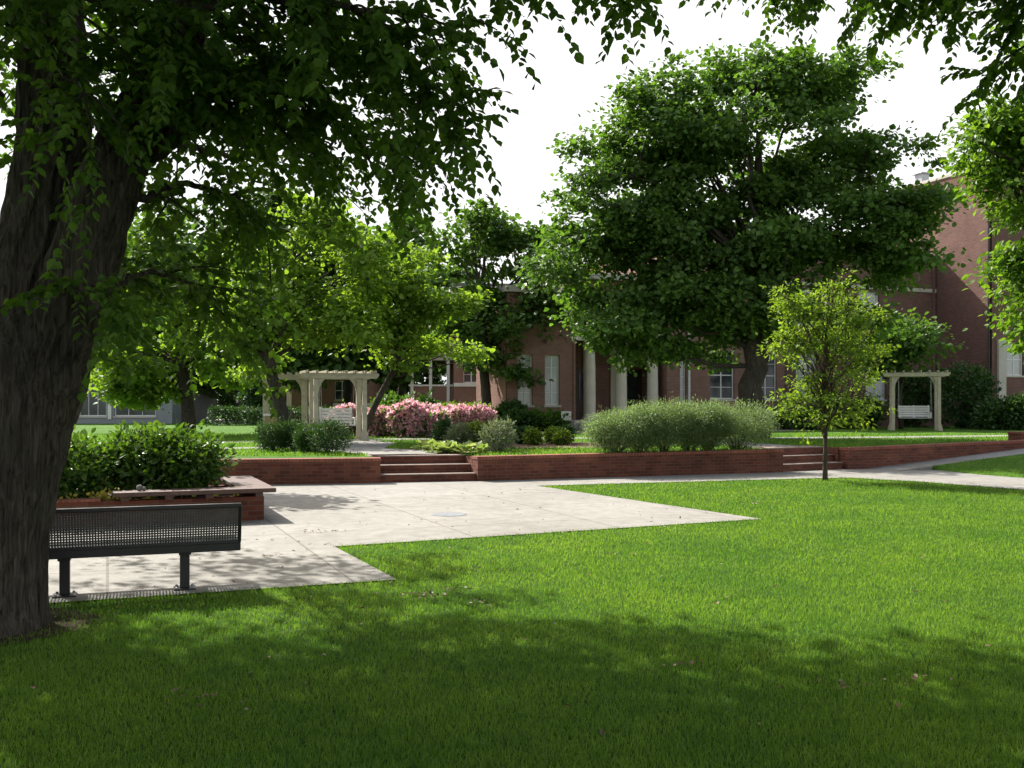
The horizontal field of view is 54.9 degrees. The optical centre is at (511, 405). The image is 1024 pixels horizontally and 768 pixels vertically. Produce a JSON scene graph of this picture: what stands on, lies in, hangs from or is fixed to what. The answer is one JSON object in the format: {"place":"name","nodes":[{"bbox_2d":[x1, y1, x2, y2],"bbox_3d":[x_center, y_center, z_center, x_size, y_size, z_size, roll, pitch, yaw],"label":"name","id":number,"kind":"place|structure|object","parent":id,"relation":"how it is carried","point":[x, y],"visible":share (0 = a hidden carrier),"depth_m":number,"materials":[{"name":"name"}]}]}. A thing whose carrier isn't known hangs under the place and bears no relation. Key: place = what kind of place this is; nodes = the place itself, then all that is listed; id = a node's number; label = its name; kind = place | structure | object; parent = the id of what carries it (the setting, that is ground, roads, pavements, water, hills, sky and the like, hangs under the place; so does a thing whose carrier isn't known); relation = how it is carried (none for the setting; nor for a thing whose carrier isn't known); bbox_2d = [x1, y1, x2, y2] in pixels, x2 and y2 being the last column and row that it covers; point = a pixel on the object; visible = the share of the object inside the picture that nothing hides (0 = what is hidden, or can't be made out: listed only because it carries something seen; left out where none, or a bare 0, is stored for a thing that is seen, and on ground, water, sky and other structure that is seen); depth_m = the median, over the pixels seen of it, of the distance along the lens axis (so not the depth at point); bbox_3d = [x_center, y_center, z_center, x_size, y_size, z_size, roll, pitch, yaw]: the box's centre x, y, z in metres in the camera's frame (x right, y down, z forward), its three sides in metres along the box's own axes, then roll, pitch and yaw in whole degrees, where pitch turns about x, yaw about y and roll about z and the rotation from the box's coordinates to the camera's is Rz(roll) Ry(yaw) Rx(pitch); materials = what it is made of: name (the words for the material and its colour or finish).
{"place":"outdoors","nodes":[
{"label":"outdoors","id":0,"kind":"place"},
{"bbox_2d":[0,432,1023,767],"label":"lawn","id":1,"kind":"structure","parent":0,"point":[528,646],"depth_m":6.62,"materials":[{"name":"plant"}]},
{"bbox_2d":[0,608,112,643],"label":"bare soil","id":2,"kind":"structure","parent":1,"relation":"on","point":[55,622],"depth_m":7.18,"materials":[{"name":"brown soil"}]},
{"bbox_2d":[100,457,380,484],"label":"retaining wall","id":3,"kind":"structure","parent":1,"relation":"on","point":[315,470],"depth_m":19.96,"materials":[{"name":"brick"}]},
{"bbox_2d":[0,0,684,638],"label":"shade tree","id":4,"kind":"object","parent":1,"relation":"on","point":[76,194],"visible":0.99,"depth_m":6.82,"materials":[{"name":"green plant"}]},
{"bbox_2d":[747,446,842,471],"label":"brick steps","id":5,"kind":"structure","parent":1,"relation":"on","point":[800,458],"depth_m":24.65,"materials":[{"name":"red brick"}]},
{"bbox_2d":[755,265,901,480],"bbox_3d":[6.789,-0.677,20.962,3.145,4.657,2.094,0,0,0],"label":"young tree","id":6,"kind":"object","parent":1,"relation":"on","point":[825,399],"visible":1,"depth_m":20.88,"materials":[{"name":"green plant"}]},
{"bbox_2d":[678,0,1023,152],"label":"overhanging tree","id":7,"kind":"object","parent":1,"relation":"on","point":[1006,14],"visible":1,"depth_m":8.38,"materials":[{"name":"green plant"}]},
{"bbox_2d":[839,440,1023,468],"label":"retaining wall","id":8,"kind":"structure","parent":1,"relation":"on","point":[863,457],"depth_m":25.39,"materials":[{"name":"brick"}]},
{"bbox_2d":[927,21,1023,363],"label":"leafy tree","id":9,"kind":"object","parent":1,"relation":"on","point":[999,157],"visible":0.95,"depth_m":14.90,"materials":[{"name":"green plant"}]},
{"bbox_2d":[0,0,1023,405],"label":"sky","id":10,"kind":"structure","parent":0,"point":[523,166],"materials":[{"name":"white"}]},
{"bbox_2d":[48,469,1023,602],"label":"plaza","id":11,"kind":"structure","parent":0,"point":[346,512],"depth_m":13.48,"materials":[{"name":"concrete"}]},
{"bbox_2d":[48,503,241,597],"bbox_3d":[-3.326,1.212,8.447,1.906,0.748,0.640,0,0,-20],"label":"bench","id":12,"kind":"object","parent":11,"relation":"on","point":[184,546],"visible":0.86,"depth_m":8.28,"materials":[{"name":"black metal"}]},
{"bbox_2d":[52,476,275,526],"bbox_3d":[-7.609,1.393,13.219,8.340,0.515,2.630,0,0,-22],"label":"brick planter","id":13,"kind":"object","parent":11,"relation":"on","point":[250,490],"visible":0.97,"depth_m":13.33,"materials":[{"name":"brick"}]},
{"bbox_2d":[58,424,129,499],"bbox_3d":[-6.647,0.762,13.606,2.778,1.235,2.116,0,0,0],"label":"leafy shrub","id":14,"kind":"object","parent":13,"relation":"in","point":[83,473],"visible":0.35,"depth_m":13.43,"materials":[{"name":"green plant"}]},
{"bbox_2d":[59,485,239,499],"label":"yellow flowers","id":15,"kind":"object","parent":13,"relation":"in","point":[102,494],"visible":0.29,"depth_m":13.18,"materials":[{"name":"plant"}]},
{"bbox_2d":[91,419,242,497],"bbox_3d":[-5.056,0.780,14.380,2.081,1.186,1.962,0,0,0],"label":"leafy shrub","id":16,"kind":"object","parent":13,"relation":"in","point":[177,457],"visible":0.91,"depth_m":13.95,"materials":[{"name":"green plant"}]},
{"bbox_2d":[368,454,475,482],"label":"brick steps","id":17,"kind":"structure","parent":11,"relation":"on","point":[423,467],"depth_m":20.92,"materials":[{"name":"red brick"}]},
{"bbox_2d":[30,483,989,734],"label":"dead leaves","id":18,"kind":"object","parent":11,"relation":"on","point":[691,662],"visible":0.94,"depth_m":6.53,"materials":[{"name":"brown plant"}]},
{"bbox_2d":[72,415,1023,459],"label":"terrace lawn","id":19,"kind":"structure","parent":0,"point":[232,428],"depth_m":37.88,"materials":[{"name":"green plant"}]},
{"bbox_2d":[71,210,218,435],"bbox_3d":[-8.241,-1.474,19.998,4.686,5.377,2.851,0,0,0],"label":"ornamental tree","id":20,"kind":"object","parent":19,"relation":"on","point":[163,263],"visible":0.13,"depth_m":19.87,"materials":[{"name":"green plant"}]},
{"bbox_2d":[76,359,215,423],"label":"grey building","id":21,"kind":"structure","parent":19,"relation":"on","point":[100,412],"depth_m":54.12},
{"bbox_2d":[79,382,106,417],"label":"window","id":22,"kind":"structure","parent":21,"relation":"in","point":[89,409],"depth_m":54.12,"materials":[{"name":"grey glass"}]},
{"bbox_2d":[113,401,156,417],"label":"window","id":23,"kind":"structure","parent":21,"relation":"in","point":[125,413],"depth_m":54.12,"materials":[{"name":"grey glass"}]},
{"bbox_2d":[128,289,216,394],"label":"background tree","id":24,"kind":"object","parent":19,"relation":"on","point":[157,338],"visible":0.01,"depth_m":56.83,"materials":[{"name":"green plant"}]},
{"bbox_2d":[87,223,294,432],"bbox_3d":[-12.149,-2.732,35.855,7.891,7.862,6.788,0,0,-25],"label":"ornamental tree","id":25,"kind":"object","parent":19,"relation":"on","point":[150,389],"visible":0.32,"depth_m":35.55,"materials":[{"name":"green plant"}]},
{"bbox_2d":[139,198,263,273],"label":"background tree","id":26,"kind":"object","parent":19,"relation":"on","point":[200,238],"visible":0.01,"depth_m":65.51,"materials":[{"name":"green plant"}]},
{"bbox_2d":[194,323,282,419],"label":"background tree","id":27,"kind":"object","parent":19,"relation":"on","point":[207,391],"depth_m":59.35,"materials":[{"name":"green plant"}]},
{"bbox_2d":[232,371,271,424],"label":"foundation bush","id":28,"kind":"object","parent":19,"relation":"on","point":[250,398],"visible":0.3,"depth_m":51.53,"materials":[{"name":"green plant"}]},
{"bbox_2d":[250,417,290,451],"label":"yew shrub","id":29,"kind":"object","parent":19,"relation":"on","point":[265,431],"visible":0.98,"depth_m":22.84,"materials":[{"name":"green plant"}]},
{"bbox_2d":[223,181,320,401],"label":"background tree","id":30,"kind":"object","parent":19,"relation":"on","point":[272,198],"visible":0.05,"depth_m":67.20,"materials":[{"name":"green plant"}]},
{"bbox_2d":[205,401,339,425],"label":"clipped hedge","id":31,"kind":"object","parent":19,"relation":"on","point":[234,410],"visible":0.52,"depth_m":49.40,"materials":[{"name":"green plant"}]},
{"bbox_2d":[253,372,308,426],"bbox_3d":[-7.544,-0.002,32.800,2.080,2.200,1.580,0,0,-8],"label":"garden arbor","id":32,"kind":"object","parent":19,"relation":"on","point":[303,384],"visible":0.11,"depth_m":32.38,"materials":[{"name":"beige wood"}]},
{"bbox_2d":[274,415,309,450],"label":"yew shrub","id":33,"kind":"object","parent":19,"relation":"on","point":[291,424],"visible":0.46,"depth_m":23.03,"materials":[{"name":"green plant"}]},
{"bbox_2d":[188,185,412,435],"bbox_3d":[-6.252,-2.687,28.813,6.704,7.761,4.776,0,0,0],"label":"ornamental tree","id":34,"kind":"object","parent":19,"relation":"on","point":[340,320],"visible":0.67,"depth_m":28.56,"materials":[{"name":"green plant"}]},
{"bbox_2d":[290,420,326,453],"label":"yew shrub","id":35,"kind":"object","parent":19,"relation":"on","point":[300,440],"visible":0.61,"depth_m":22.25,"materials":[{"name":"green plant"}]},
{"bbox_2d":[258,306,367,417],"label":"background tree","id":36,"kind":"object","parent":19,"relation":"on","point":[315,360],"visible":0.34,"depth_m":56.40,"materials":[{"name":"green plant"}]},
{"bbox_2d":[305,417,357,452],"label":"yew shrub","id":37,"kind":"object","parent":19,"relation":"on","point":[335,428],"visible":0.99,"depth_m":21.86,"materials":[{"name":"green plant"}]},
{"bbox_2d":[216,365,446,416],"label":"clipped hedge","id":38,"kind":"object","parent":19,"relation":"on","point":[437,378],"visible":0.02,"depth_m":78.05,"materials":[{"name":"green plant"}]},
{"bbox_2d":[286,379,383,418],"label":"brick house","id":39,"kind":"structure","parent":19,"relation":"on","point":[332,393],"depth_m":71.85,"materials":[{"name":"red brick"}]},
{"bbox_2d":[334,381,343,400],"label":"window","id":40,"kind":"structure","parent":39,"relation":"in","point":[339,390],"depth_m":71.84,"materials":[{"name":"glass"}]},
{"bbox_2d":[297,370,378,440],"bbox_3d":[-5.239,0.032,29.600,2.280,2.150,1.580,0,0,-20],"label":"garden arbor","id":41,"kind":"object","parent":19,"relation":"on","point":[317,379],"visible":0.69,"depth_m":29.37,"materials":[{"name":"beige wood"}]},
{"bbox_2d":[318,379,356,425],"bbox_3d":[-5.263,-0.183,29.668,1.053,1.564,0.665,0,0,-20],"label":"porch swing","id":42,"kind":"object","parent":41,"relation":"hanging from","point":[346,412],"visible":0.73,"depth_m":29.89,"materials":[{"name":"white paint"}]},
{"bbox_2d":[322,398,367,435],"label":"flowering bush","id":43,"kind":"object","parent":19,"relation":"on","point":[353,407],"visible":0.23,"depth_m":33.20,"materials":[{"name":"pink plant"}]},
{"bbox_2d":[290,214,412,402],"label":"background tree","id":44,"kind":"object","parent":19,"relation":"on","point":[347,393],"visible":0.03,"depth_m":64.66,"materials":[{"name":"green plant"}]},
{"bbox_2d":[318,440,457,454],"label":"stair walk","id":45,"kind":"structure","parent":19,"relation":"on","point":[380,449],"depth_m":23.36,"materials":[{"name":"concrete"}]},
{"bbox_2d":[361,390,421,407],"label":"foundation bush","id":46,"kind":"object","parent":19,"relation":"on","point":[389,398],"visible":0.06,"depth_m":39.73,"materials":[{"name":"green plant"}]},
{"bbox_2d":[343,303,450,394],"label":"background tree","id":47,"kind":"object","parent":19,"relation":"on","point":[395,381],"visible":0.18,"depth_m":58.58,"materials":[{"name":"green plant"}]},
{"bbox_2d":[310,231,495,431],"bbox_3d":[-3.348,-2.108,31.025,5.695,6.598,4.442,0,0,0],"label":"ornamental tree","id":48,"kind":"object","parent":19,"relation":"on","point":[416,305],"visible":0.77,"depth_m":30.64,"materials":[{"name":"green plant"}]},
{"bbox_2d":[382,397,428,437],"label":"flowering bush","id":49,"kind":"object","parent":19,"relation":"on","point":[403,420],"visible":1,"depth_m":32.28,"materials":[{"name":"pink plant"}]},
{"bbox_2d":[372,207,465,396],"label":"background tree","id":50,"kind":"object","parent":19,"relation":"on","point":[417,238],"visible":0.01,"depth_m":68.70,"materials":[{"name":"green plant"}]},
{"bbox_2d":[411,388,442,404],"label":"foundation bush","id":51,"kind":"object","parent":19,"relation":"on","point":[423,399],"visible":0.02,"depth_m":40.87,"materials":[{"name":"green plant"}]},
{"bbox_2d":[430,415,454,442],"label":"garden shrub","id":52,"kind":"object","parent":19,"relation":"on","point":[443,425],"visible":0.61,"depth_m":24.47,"materials":[{"name":"green plant"}]},
{"bbox_2d":[409,283,508,404],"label":"brick building","id":53,"kind":"structure","parent":19,"relation":"on","point":[460,386],"depth_m":58.56,"materials":[{"name":"red brick"}]},
{"bbox_2d":[428,261,490,371],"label":"background tree","id":54,"kind":"object","parent":19,"relation":"on","point":[458,274],"visible":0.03,"depth_m":75.17,"materials":[{"name":"green plant"}]},
{"bbox_2d":[390,197,584,407],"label":"shade tree","id":55,"kind":"object","parent":19,"relation":"on","point":[493,236],"visible":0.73,"depth_m":41.22,"materials":[{"name":"green plant"}]},
{"bbox_2d":[473,415,519,452],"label":"garden shrub","id":56,"kind":"object","parent":19,"relation":"on","point":[497,428],"visible":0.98,"depth_m":22.50,"materials":[{"name":"green plant"}]},
{"bbox_2d":[498,407,541,430],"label":"foundation bush","id":57,"kind":"object","parent":19,"relation":"on","point":[521,418],"visible":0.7,"depth_m":38.78,"materials":[{"name":"green plant"}]},
{"bbox_2d":[519,403,558,430],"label":"foundation bush","id":58,"kind":"object","parent":19,"relation":"on","point":[546,421],"visible":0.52,"depth_m":39.04,"materials":[{"name":"green plant"}]},
{"bbox_2d":[100,435,1007,443],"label":"cross walk","id":59,"kind":"structure","parent":19,"relation":"on","point":[727,437],"depth_m":32.21,"materials":[{"name":"concrete"}]},
{"bbox_2d":[489,442,621,447],"bbox_3d":[1.400,1.060,26.500,4.000,0.011,3.800,0,0,0],"label":"mulch bed","id":60,"kind":"object","parent":19,"relation":"on","point":[576,444],"visible":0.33,"depth_m":26.23,"materials":[{"name":"brown soil"}]},
{"bbox_2d":[521,425,545,444],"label":"garden shrub","id":61,"kind":"object","parent":60,"relation":"on","point":[531,435],"visible":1,"depth_m":26.40,"materials":[{"name":"green plant"}]},
{"bbox_2d":[550,428,574,444],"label":"garden shrub","id":62,"kind":"object","parent":60,"relation":"on","point":[561,437],"visible":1,"depth_m":26.49,"materials":[{"name":"green plant"}]},
{"bbox_2d":[544,408,573,427],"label":"foundation bush","id":63,"kind":"object","parent":19,"relation":"on","point":[557,413],"visible":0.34,"depth_m":39.47,"materials":[{"name":"green plant"}]},
{"bbox_2d":[575,402,651,452],"bbox_3d":[2.320,0.519,22.276,1.791,1.205,1.633,0,0,0],"label":"willow shrub","id":64,"kind":"object","parent":19,"relation":"on","point":[605,440],"visible":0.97,"depth_m":22.11,"materials":[{"name":"green plant"}]},
{"bbox_2d":[612,399,672,451],"bbox_3d":[2.953,0.435,22.593,1.656,1.381,1.442,0,0,0],"label":"willow shrub","id":65,"kind":"object","parent":19,"relation":"on","point":[652,435],"visible":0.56,"depth_m":22.40,"materials":[{"name":"green plant"}]},
{"bbox_2d":[628,396,704,451],"bbox_3d":[3.546,0.387,22.855,1.980,1.458,1.778,0,0,0],"label":"willow shrub","id":66,"kind":"object","parent":19,"relation":"on","point":[663,446],"visible":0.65,"depth_m":22.61,"materials":[{"name":"green plant"}]},
{"bbox_2d":[660,394,722,450],"bbox_3d":[4.139,0.414,23.197,1.661,1.408,1.571,0,0,21],"label":"willow shrub","id":67,"kind":"object","parent":19,"relation":"on","point":[697,439],"visible":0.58,"depth_m":22.95,"materials":[{"name":"green plant"}]},
{"bbox_2d":[476,241,936,429],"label":"brick hall","id":68,"kind":"structure","parent":19,"relation":"on","point":[587,381],"depth_m":44.65,"materials":[{"name":"red brick"}]},
{"bbox_2d":[518,355,533,406],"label":"window","id":69,"kind":"structure","parent":68,"relation":"in","point":[524,394],"depth_m":41.54,"materials":[{"name":"white paint"}]},
{"bbox_2d":[544,355,560,406],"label":"window","id":70,"kind":"structure","parent":68,"relation":"in","point":[551,361],"depth_m":41.98,"materials":[{"name":"white paint"}]},
{"bbox_2d":[576,368,582,418],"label":"door","id":71,"kind":"structure","parent":68,"relation":"in","point":[579,371],"depth_m":44.70,"materials":[{"name":"paint"}]},
{"bbox_2d":[627,369,641,411],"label":"door","id":72,"kind":"structure","parent":68,"relation":"in","point":[634,384],"depth_m":45.78,"materials":[{"name":"paint"}]},
{"bbox_2d":[680,362,686,402],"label":"window","id":73,"kind":"structure","parent":68,"relation":"in","point":[682,371],"depth_m":44.47,"materials":[{"name":"white paint"}]},
{"bbox_2d":[709,351,735,400],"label":"window","id":74,"kind":"structure","parent":68,"relation":"in","point":[721,384],"depth_m":45.26,"materials":[{"name":"grey glass"}]},
{"bbox_2d":[762,353,778,400],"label":"window","id":75,"kind":"structure","parent":68,"relation":"in","point":[768,385],"depth_m":46.28,"materials":[{"name":"grey glass"}]},
{"bbox_2d":[796,354,815,400],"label":"window","id":76,"kind":"structure","parent":68,"relation":"in","point":[801,361],"depth_m":47.03,"materials":[{"name":"white paint"}]},
{"bbox_2d":[866,376,886,400],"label":"window","id":77,"kind":"structure","parent":68,"relation":"in","point":[880,387],"depth_m":48.76,"materials":[{"name":"white paint"}]},
{"bbox_2d":[682,397,738,449],"bbox_3d":[4.661,0.432,23.486,1.678,1.378,1.528,0,0,0],"label":"willow shrub","id":78,"kind":"object","parent":19,"relation":"on","point":[713,444],"visible":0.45,"depth_m":23.20,"materials":[{"name":"green plant"}]},
{"bbox_2d":[506,35,972,437],"bbox_3d":[7.246,-5.397,31.801,14.987,13.404,7.534,0,0,0],"label":"maple tree","id":79,"kind":"object","parent":19,"relation":"on","point":[776,241],"visible":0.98,"depth_m":30.99,"materials":[{"name":"green plant"}]},
{"bbox_2d":[706,394,785,449],"bbox_3d":[5.422,0.404,23.751,2.377,1.420,2.010,0,0,0],"label":"willow shrub","id":80,"kind":"object","parent":19,"relation":"on","point":[750,427],"visible":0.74,"depth_m":23.57,"materials":[{"name":"green plant"}]},
{"bbox_2d":[769,400,837,429],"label":"foundation bush","id":81,"kind":"object","parent":19,"relation":"on","point":[787,424],"visible":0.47,"depth_m":41.45,"materials":[{"name":"green plant"}]},
{"bbox_2d":[829,394,888,428],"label":"foundation bush","id":82,"kind":"object","parent":19,"relation":"on","point":[877,416],"visible":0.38,"depth_m":43.51,"materials":[{"name":"green plant"}]},
{"bbox_2d":[842,298,968,428],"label":"dogwood tree","id":83,"kind":"object","parent":19,"relation":"on","point":[907,353],"visible":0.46,"depth_m":41.42,"materials":[{"name":"green plant"}]},
{"bbox_2d":[884,363,941,426],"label":"foundation bush","id":84,"kind":"object","parent":19,"relation":"on","point":[919,395],"visible":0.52,"depth_m":45.57,"materials":[{"name":"green plant"}]},
{"bbox_2d":[882,370,950,430],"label":"garden arbor","id":85,"kind":"object","parent":19,"relation":"on","point":[935,376],"visible":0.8,"depth_m":40.73,"materials":[{"name":"beige wood"}]},
{"bbox_2d":[897,378,931,417],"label":"porch swing","id":86,"kind":"object","parent":85,"relation":"hanging from","point":[913,408],"visible":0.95,"depth_m":41.26,"materials":[{"name":"white paint"}]},
{"bbox_2d":[896,166,1023,425],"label":"brick tower","id":87,"kind":"structure","parent":19,"relation":"on","point":[959,309],"depth_m":47.91,"materials":[{"name":"red brick"}]},
{"bbox_2d":[1006,343,1023,377],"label":"window","id":88,"kind":"structure","parent":87,"relation":"in","point":[1013,364],"depth_m":47.50,"materials":[{"name":"white glass"}]},
{"bbox_2d":[929,360,1004,428],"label":"foundation bush","id":89,"kind":"object","parent":19,"relation":"on","point":[978,379],"visible":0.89,"depth_m":43.53,"materials":[{"name":"green plant"}]},
{"bbox_2d":[966,395,1020,429],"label":"foundation bush","id":90,"kind":"object","parent":19,"relation":"on","point":[986,417],"visible":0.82,"depth_m":41.63,"materials":[{"name":"green plant"}]},
{"bbox_2d":[995,391,1023,429],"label":"foundation bush","id":91,"kind":"object","parent":19,"relation":"on","point":[1017,421],"visible":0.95,"depth_m":41.15,"materials":[{"name":"green plant"}]},
{"bbox_2d":[472,449,783,480],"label":"retaining wall","id":92,"kind":"structure","parent":0,"point":[557,466],"depth_m":21.97,"materials":[{"name":"brick"}]},
{"bbox_2d":[868,448,1023,470],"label":"ramp walk","id":93,"kind":"structure","parent":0,"point":[926,465],"depth_m":25.18,"materials":[{"name":"concrete"}]},
{"bbox_2d":[933,454,1023,477],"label":"lawn bank","id":94,"kind":"structure","parent":0,"point":[942,467],"depth_m":23.98,"materials":[{"name":"green plant"}]},
{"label":"rose bed","id":95,"kind":"structure","parent":0,"visible":0},
{"bbox_2d":[361,402,395,436],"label":"flowering bush","id":96,"kind":"object","parent":95,"relation":"on","point":[377,424],"visible":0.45,"depth_m":32.65,"materials":[{"name":"pink plant"}]},
{"bbox_2d":[416,406,452,436],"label":"flowering bush","id":97,"kind":"object","parent":95,"relation":"on","point":[432,416],"visible":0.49,"depth_m":32.49,"materials":[{"name":"pink plant"}]},
{"bbox_2d":[441,400,473,427],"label":"flowering bush","id":98,"kind":"object","parent":95,"relation":"on","point":[458,412],"visible":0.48,"depth_m":35.63,"materials":[{"name":"pink plant"}]},
{"bbox_2d":[462,402,498,431],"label":"flowering bush","id":99,"kind":"object","parent":95,"relation":"on","point":[483,412],"visible":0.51,"depth_m":35.68,"materials":[{"name":"pink plant"}]},
{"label":"foundation bed","id":100,"kind":"structure","parent":0,"visible":0},
{"bbox_2d":[493,397,527,419],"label":"foundation bush","id":101,"kind":"object","parent":100,"relation":"on","point":[504,405],"visible":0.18,"depth_m":40.21,"materials":[{"name":"green plant"}]},
{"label":"shrub bed","id":102,"kind":"structure","parent":0,"visible":0},
{"bbox_2d":[440,421,476,444],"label":"garden shrub","id":103,"kind":"object","parent":102,"relation":"on","point":[458,431],"visible":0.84,"depth_m":23.88,"materials":[{"name":"green plant"}]},
{"bbox_2d":[462,418,489,444],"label":"garden shrub","id":104,"kind":"object","parent":102,"relation":"on","point":[472,426],"visible":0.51,"depth_m":24.04,"materials":[{"name":"green plant"}]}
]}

